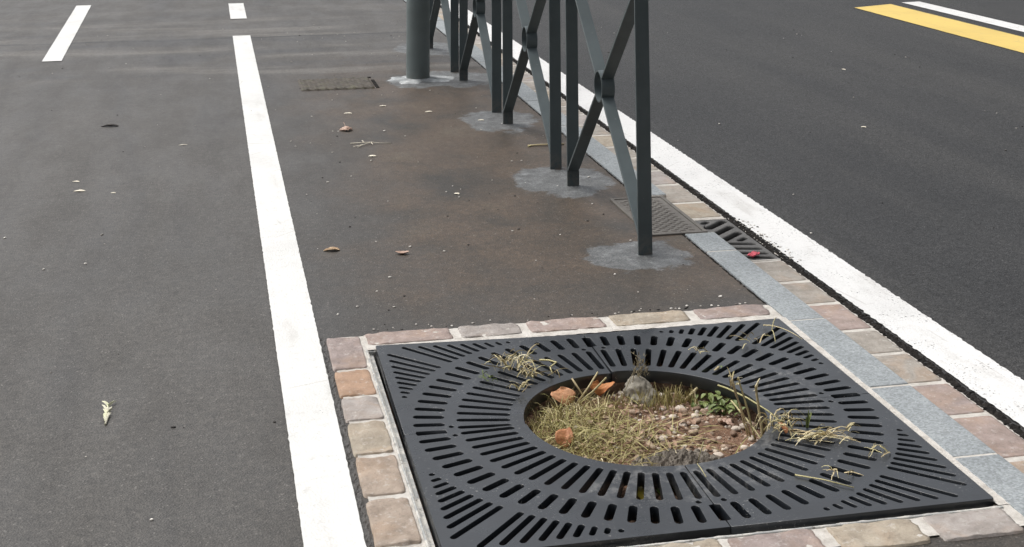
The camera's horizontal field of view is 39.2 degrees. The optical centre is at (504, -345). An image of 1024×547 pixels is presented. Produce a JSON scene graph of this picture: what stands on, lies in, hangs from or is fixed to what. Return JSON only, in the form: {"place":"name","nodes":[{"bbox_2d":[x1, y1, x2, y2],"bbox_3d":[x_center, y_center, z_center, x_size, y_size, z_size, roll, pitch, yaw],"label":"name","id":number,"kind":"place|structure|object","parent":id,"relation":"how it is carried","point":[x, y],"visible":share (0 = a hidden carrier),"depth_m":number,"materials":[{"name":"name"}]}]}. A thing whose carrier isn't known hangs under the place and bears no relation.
{"place":"outdoors","nodes":[
{"label":"outdoors","id":0,"kind":"place"},
{"bbox_2d":[0,0,1023,546],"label":"pavement","id":1,"kind":"structure","parent":0,"point":[148,312],"depth_m":5.03,"materials":[{"name":"grey asphalt"}]},
{"bbox_2d":[42,5,90,60],"bbox_3d":[-3.195,2.754,10.579,0.122,0.001,3.052,1,-7,-12],"label":"parking dash","id":2,"kind":"object","parent":1,"relation":"on","point":[58,49],"visible":1,"depth_m":10.26,"materials":[{"name":"white paint"}]},
{"bbox_2d":[102,400,115,424],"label":"dry sprig","id":3,"kind":"object","parent":1,"relation":"on","point":[107,410],"visible":1,"depth_m":3.57,"materials":[{"name":"beige plant"}]},
{"bbox_2d":[228,3,246,18],"bbox_3d":[-2.165,2.882,11.657,0.127,0.001,1.040,1,-7,-12],"label":"road marking","id":4,"kind":"object","parent":1,"relation":"on","point":[236,10],"visible":1,"depth_m":11.60,"materials":[{"name":"white paint"}]},
{"bbox_2d":[233,35,366,546],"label":"lane line","id":5,"kind":"object","parent":1,"relation":"on","point":[328,508],"visible":1,"depth_m":3.94,"materials":[{"name":"white paint"}]},
{"bbox_2d":[323,247,339,250],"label":"dry leaf","id":6,"kind":"object","parent":1,"relation":"on","point":[331,248],"visible":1,"depth_m":4.96,"materials":[{"name":"beige plant"}]},
{"bbox_2d":[298,77,379,90],"bbox_3d":[-0.958,2.468,8.242,0.446,0.043,0.386,1,-7,-12],"label":"manhole cover","id":7,"kind":"object","parent":1,"relation":"on","point":[344,83],"visible":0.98,"depth_m":8.20,"materials":[{"name":"grey metal"}]},
{"bbox_2d":[340,122,351,130],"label":"dry leaf","id":8,"kind":"object","parent":1,"relation":"on","point":[345,128],"visible":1,"depth_m":6.94,"materials":[{"name":"brown plant"}]},
{"bbox_2d":[320,338,373,546],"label":"border joint","id":9,"kind":"object","parent":1,"relation":"on","point":[365,518],"visible":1,"depth_m":3.34,"materials":[{"name":"concrete"}]},
{"bbox_2d":[350,140,390,146],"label":"twig","id":10,"kind":"object","parent":1,"relation":"on","point":[367,143],"visible":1,"depth_m":6.65,"materials":[{"name":"beige wood"}]},
{"bbox_2d":[395,251,408,253],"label":"dry leaf","id":11,"kind":"object","parent":1,"relation":"on","point":[401,252],"visible":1,"depth_m":4.92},
{"bbox_2d":[387,0,453,83],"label":"metal pole","id":12,"kind":"object","parent":1,"relation":"on","point":[417,41],"visible":0.92,"depth_m":8.35,"materials":[{"name":"metal"}]},
{"bbox_2d":[430,0,458,71],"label":"fence panel","id":13,"kind":"object","parent":1,"relation":"on","point":[451,18],"visible":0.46,"depth_m":8.69,"materials":[{"name":"paint"}]},
{"bbox_2d":[459,0,501,112],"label":"fence panel","id":14,"kind":"object","parent":1,"relation":"on","point":[492,58],"visible":0.9,"depth_m":7.74,"materials":[{"name":"paint"}]},
{"bbox_2d":[371,332,663,389],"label":"pit wall","id":15,"kind":"structure","parent":1,"relation":"on","point":[647,362],"depth_m":4.14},
{"bbox_2d":[385,363,765,546],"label":"soil","id":16,"kind":"structure","parent":15,"relation":"in","point":[617,387],"depth_m":3.62,"materials":[{"name":"brown soil"}]},
{"bbox_2d":[550,387,575,406],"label":"dry leaf","id":17,"kind":"object","parent":16,"relation":"on","point":[561,392],"visible":0.99,"depth_m":3.71,"materials":[{"name":"orange plant"}]},
{"bbox_2d":[555,427,573,448],"bbox_3d":[0.145,1.878,3.453,0.047,0.018,0.051,12,35,18],"label":"rock","id":18,"kind":"object","parent":16,"relation":"on","point":[563,433],"visible":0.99,"depth_m":3.45,"materials":[{"name":"orange stone"}]},
{"bbox_2d":[571,372,606,402],"bbox_3d":[0.224,1.918,3.762,0.094,0.074,0.030,1,-7,-12],"label":"twig","id":19,"kind":"object","parent":16,"relation":"on","point":[581,399],"visible":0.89,"depth_m":3.75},
{"bbox_2d":[590,380,614,395],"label":"dry leaf","id":20,"kind":"object","parent":16,"relation":"on","point":[601,389],"visible":1,"depth_m":3.77,"materials":[{"name":"orange plant"}]},
{"bbox_2d":[620,351,648,403],"bbox_3d":[0.345,1.896,3.772,0.046,0.127,0.102,-7,-10,43],"label":"dry stalk","id":21,"kind":"object","parent":16,"relation":"on","point":[640,369],"visible":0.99,"depth_m":3.79,"materials":[{"name":"plant"}]},
{"bbox_2d":[552,404,724,458],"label":"leaf litter","id":22,"kind":"object","parent":16,"relation":"on","point":[668,431],"visible":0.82,"depth_m":3.52,"materials":[{"name":"brown plant"}]},
{"bbox_2d":[623,375,656,406],"bbox_3d":[0.359,1.938,3.768,0.085,0.073,0.109,10,15,-28],"label":"rock","id":23,"kind":"object","parent":16,"relation":"on","point":[639,383],"visible":0.74,"depth_m":3.75,"materials":[{"name":"grey stone"}]},
{"bbox_2d":[637,487,643,498],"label":"fallen leaf","id":24,"kind":"object","parent":16,"relation":"on","point":[640,494],"visible":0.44,"depth_m":3.20,"materials":[{"name":"yellow plant"}]},
{"bbox_2d":[658,435,667,442],"bbox_3d":[0.388,1.909,3.501,0.028,0.017,0.027,1,-7,-12],"label":"pebble","id":25,"kind":"object","parent":16,"relation":"on","point":[661,437],"visible":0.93,"depth_m":3.49,"materials":[{"name":"beige stone"}]},
{"bbox_2d":[669,414,677,419],"bbox_3d":[0.428,1.926,3.632,0.025,0.014,0.020,1,-7,-12],"label":"pebble","id":26,"kind":"object","parent":16,"relation":"on","point":[673,415],"visible":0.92,"depth_m":3.63,"materials":[{"name":"beige stone"}]},
{"bbox_2d":[631,446,719,465],"bbox_3d":[0.395,1.890,3.357,0.260,0.056,0.132,2,-7,-16],"label":"dirt clump","id":27,"kind":"object","parent":16,"relation":"on","point":[684,456],"visible":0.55,"depth_m":3.35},
{"bbox_2d":[675,405,685,411],"bbox_3d":[0.454,1.937,3.695,0.032,0.015,0.024,-5,-9,36],"label":"pebble","id":28,"kind":"object","parent":16,"relation":"on","point":[677,407],"visible":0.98,"depth_m":3.69,"materials":[{"name":"beige stone"}]},
{"bbox_2d":[691,413,698,418],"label":"pebble","id":29,"kind":"object","parent":16,"relation":"on","point":[694,416],"visible":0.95,"depth_m":3.63,"materials":[{"name":"beige stone"}]},
{"bbox_2d":[685,366,719,400],"bbox_3d":[0.522,1.922,3.789,0.132,0.063,0.010,5,-9,-37],"label":"stick","id":30,"kind":"object","parent":16,"relation":"on","point":[697,388],"visible":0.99,"depth_m":3.77,"materials":[{"name":"beige wood"}]},
{"bbox_2d":[690,366,745,415],"bbox_3d":[0.525,1.920,3.712,0.170,0.069,0.250,1,-7,-12],"label":"weed plant","id":31,"kind":"object","parent":16,"relation":"on","point":[712,404],"visible":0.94,"depth_m":3.69,"materials":[{"name":"green plant"}]},
{"bbox_2d":[713,452,723,458],"bbox_3d":[0.509,1.898,3.412,0.027,0.012,0.019,-4,-8,28],"label":"pebble","id":32,"kind":"object","parent":16,"relation":"on","point":[720,455],"visible":0.98,"depth_m":3.41,"materials":[{"name":"white stone"}]},
{"bbox_2d":[731,426,740,430],"bbox_3d":[0.575,1.918,3.565,0.024,0.011,0.017,-1,-7,4],"label":"pebble","id":33,"kind":"object","parent":16,"relation":"on","point":[736,428],"visible":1,"depth_m":3.56,"materials":[{"name":"white stone"}]},
{"bbox_2d":[739,423,746,429],"bbox_3d":[0.596,1.925,3.588,0.020,0.014,0.020,-3,-7,18],"label":"pebble","id":34,"kind":"object","parent":16,"relation":"on","point":[741,425],"visible":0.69,"depth_m":3.58,"materials":[{"name":"white stone"}]},
{"bbox_2d":[717,367,807,439],"bbox_3d":[0.593,1.841,3.524,0.172,0.162,0.383,5,-9,-34],"label":"dry weed","id":35,"kind":"object","parent":16,"relation":"on","point":[760,420],"visible":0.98,"depth_m":3.50,"materials":[{"name":"plant"}]},
{"bbox_2d":[365,318,1003,546],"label":"tree grate","id":36,"kind":"object","parent":15,"relation":"on","point":[489,467],"visible":0.97,"depth_m":3.29,"materials":[{"name":"metal"}]},
{"bbox_2d":[477,371,497,380],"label":"grass sprig","id":37,"kind":"object","parent":36,"relation":"on","point":[488,375],"depth_m":3.75,"materials":[{"name":"plant"}]},
{"bbox_2d":[483,344,543,370],"bbox_3d":[0.027,1.885,3.846,0.187,0.034,0.136,2,-7,-17],"label":"straw tuft","id":38,"kind":"object","parent":36,"relation":"on","point":[509,359],"visible":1,"depth_m":3.84,"materials":[{"name":"beige plant"}]},
{"bbox_2d":[506,379,532,391],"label":"straw tuft","id":39,"kind":"object","parent":36,"relation":"on","point":[522,385],"visible":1,"depth_m":3.67,"materials":[{"name":"beige plant"}]},
{"bbox_2d":[516,360,568,377],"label":"straw tuft","id":40,"kind":"object","parent":36,"relation":"on","point":[530,372],"visible":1,"depth_m":3.77,"materials":[{"name":"beige plant"}]},
{"bbox_2d":[539,359,556,373],"bbox_3d":[0.125,1.892,3.834,0.033,0.013,0.107,2,-7,-17],"label":"straw","id":41,"kind":"object","parent":36,"relation":"on","point":[555,362],"visible":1,"depth_m":3.85,"materials":[{"name":"beige plant"}]},
{"bbox_2d":[688,346,710,353],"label":"straw tuft","id":42,"kind":"object","parent":36,"relation":"on","point":[698,349],"visible":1,"depth_m":3.94,"materials":[{"name":"beige plant"}]},
{"bbox_2d":[697,442,705,476],"bbox_3d":[0.446,1.793,3.209,0.013,0.053,0.071,1,-7,-8],"label":"straw","id":43,"kind":"object","parent":36,"relation":"on","point":[698,459],"visible":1,"depth_m":3.23,"materials":[{"name":"beige plant"}]},
{"bbox_2d":[731,331,769,348],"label":"straw tuft","id":44,"kind":"object","parent":36,"relation":"on","point":[749,337],"visible":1,"depth_m":4.01,"materials":[{"name":"beige plant"}]},
{"bbox_2d":[763,317,801,342],"bbox_3d":[0.780,1.917,4.087,0.082,0.023,0.151,1,-7,-12],"label":"straw tuft","id":45,"kind":"object","parent":36,"relation":"on","point":[778,327],"visible":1,"depth_m":4.10,"materials":[{"name":"beige plant"}]},
{"bbox_2d":[778,422,787,433],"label":"dry leaf","id":46,"kind":"object","parent":36,"relation":"on","point":[783,427],"visible":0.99,"depth_m":3.41,"materials":[{"name":"brown plant"}]},
{"bbox_2d":[806,410,811,427],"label":"grass sprig","id":47,"kind":"object","parent":36,"relation":"on","point":[808,417],"depth_m":3.44,"materials":[{"name":"green plant"}]},
{"bbox_2d":[785,422,860,445],"bbox_3d":[0.755,1.830,3.379,0.209,0.022,0.103,1,-7,-12],"label":"straw tuft","id":48,"kind":"object","parent":36,"relation":"on","point":[817,434],"visible":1,"depth_m":3.38,"materials":[{"name":"beige plant"}]},
{"bbox_2d":[795,474,853,487],"bbox_3d":[0.702,1.809,3.151,0.131,0.005,0.005,-4,-8,28],"label":"straw","id":49,"kind":"object","parent":36,"relation":"on","point":[822,479],"visible":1,"depth_m":3.15,"materials":[{"name":"beige plant"}]},
{"bbox_2d":[822,465,863,479],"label":"straw tuft","id":50,"kind":"object","parent":36,"relation":"on","point":[851,470],"visible":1,"depth_m":3.19,"materials":[{"name":"beige plant"}]},
{"bbox_2d":[866,443,890,457],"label":"straw tuft","id":51,"kind":"object","parent":36,"relation":"on","point":[884,448],"visible":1,"depth_m":3.30,"materials":[{"name":"beige plant"}]},
{"bbox_2d":[502,0,561,168],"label":"fence panel","id":52,"kind":"object","parent":1,"relation":"on","point":[550,108],"visible":0.92,"depth_m":6.52,"materials":[{"name":"paint"}]},
{"bbox_2d":[528,143,563,146],"bbox_3d":[0.191,2.247,6.596,0.174,0.009,0.022,1,-7,-12],"label":"stick","id":53,"kind":"object","parent":1,"relation":"on","point":[540,144],"visible":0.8,"depth_m":6.59,"materials":[{"name":"beige wood"}]},
{"bbox_2d":[404,1,765,302],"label":"pavement joint","id":54,"kind":"object","parent":1,"relation":"on","point":[750,291],"visible":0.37,"depth_m":5.03,"materials":[{"name":"grey concrete"}]},
{"bbox_2d":[565,0,652,254],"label":"fence panel","id":55,"kind":"object","parent":1,"relation":"on","point":[638,189],"visible":0.92,"depth_m":5.24,"materials":[{"name":"paint"}]},
{"bbox_2d":[610,196,707,235],"bbox_3d":[0.572,2.129,5.386,0.217,0.066,0.525,1,-7,-12],"label":"access cover","id":56,"kind":"object","parent":1,"relation":"on","point":[669,217],"visible":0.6,"depth_m":5.34,"materials":[{"name":"metal"}]},
{"bbox_2d":[326,304,1023,546],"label":"sett border","id":57,"kind":"object","parent":1,"relation":"on","point":[392,516],"visible":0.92,"depth_m":3.33,"materials":[{"name":"beige stone"}]},
{"bbox_2d":[404,0,1023,515],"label":"kerb","id":58,"kind":"structure","parent":1,"relation":"on","point":[998,474],"depth_m":3.91,"materials":[{"name":"stone"}]},
{"bbox_2d":[526,382,748,465],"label":"grass","id":59,"kind":"structure","parent":0,"point":[590,432],"depth_m":3.55,"materials":[{"name":"plant"}]},
{"bbox_2d":[530,391,760,523],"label":"gravel","id":60,"kind":"structure","parent":0,"point":[697,408],"depth_m":3.58,"materials":[{"name":"gravel"}]},
{"bbox_2d":[720,418,733,425],"bbox_3d":[0.557,1.916,3.592,0.037,0.010,0.038,9,-8,29],"label":"leaf bit","id":61,"kind":"object","parent":60,"relation":"on","point":[728,421],"visible":1,"depth_m":3.59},
{"bbox_2d":[468,0,1023,434],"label":"road","id":62,"kind":"structure","parent":0,"point":[930,162],"depth_m":7.16,"materials":[{"name":"grey asphalt"}]},
{"bbox_2d":[3,21,1022,520],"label":"debris","id":63,"kind":"object","parent":62,"relation":"on","point":[541,267],"visible":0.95,"depth_m":5.09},
{"bbox_2d":[433,0,1023,438],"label":"road joint","id":64,"kind":"object","parent":62,"relation":"on","point":[955,384],"visible":0.53,"depth_m":4.46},
{"bbox_2d":[448,0,1023,426],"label":"edge line","id":65,"kind":"object","parent":62,"relation":"on","point":[993,382],"visible":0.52,"depth_m":4.68,"materials":[{"name":"white paint"}]},
{"bbox_2d":[855,4,1023,52],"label":"yellow line","id":66,"kind":"object","parent":62,"relation":"on","point":[986,35],"visible":1,"depth_m":10.75,"materials":[{"name":"paint"}]},
{"bbox_2d":[902,1,1023,31],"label":"line","id":67,"kind":"object","parent":62,"relation":"on","point":[973,17],"visible":1,"depth_m":11.38,"materials":[{"name":"white paint"}]},
{"bbox_2d":[474,35,1023,461],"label":"gutter bed","id":68,"kind":"object","parent":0,"point":[1009,459],"visible":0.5,"depth_m":4.22,"materials":[{"name":"grey concrete"}]},
{"bbox_2d":[438,8,1023,473],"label":"gutter","id":69,"kind":"object","parent":68,"relation":"on","point":[996,436],"visible":0.24,"depth_m":4.16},
{"bbox_2d":[694,218,782,261],"bbox_3d":[0.836,2.130,5.183,0.144,0.051,0.544,1,-7,-12],"label":"drain grate","id":70,"kind":"object","parent":69,"relation":"in","point":[743,243],"visible":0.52,"depth_m":5.20,"materials":[{"name":"metal"}]},
{"bbox_2d":[747,250,759,256],"bbox_3d":[0.861,2.068,4.965,0.028,0.016,0.055,-6,-9,37],"label":"paper scrap","id":71,"kind":"object","parent":70,"relation":"on","point":[753,254],"visible":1,"depth_m":4.96,"materials":[{"name":"paper"}]}
]}

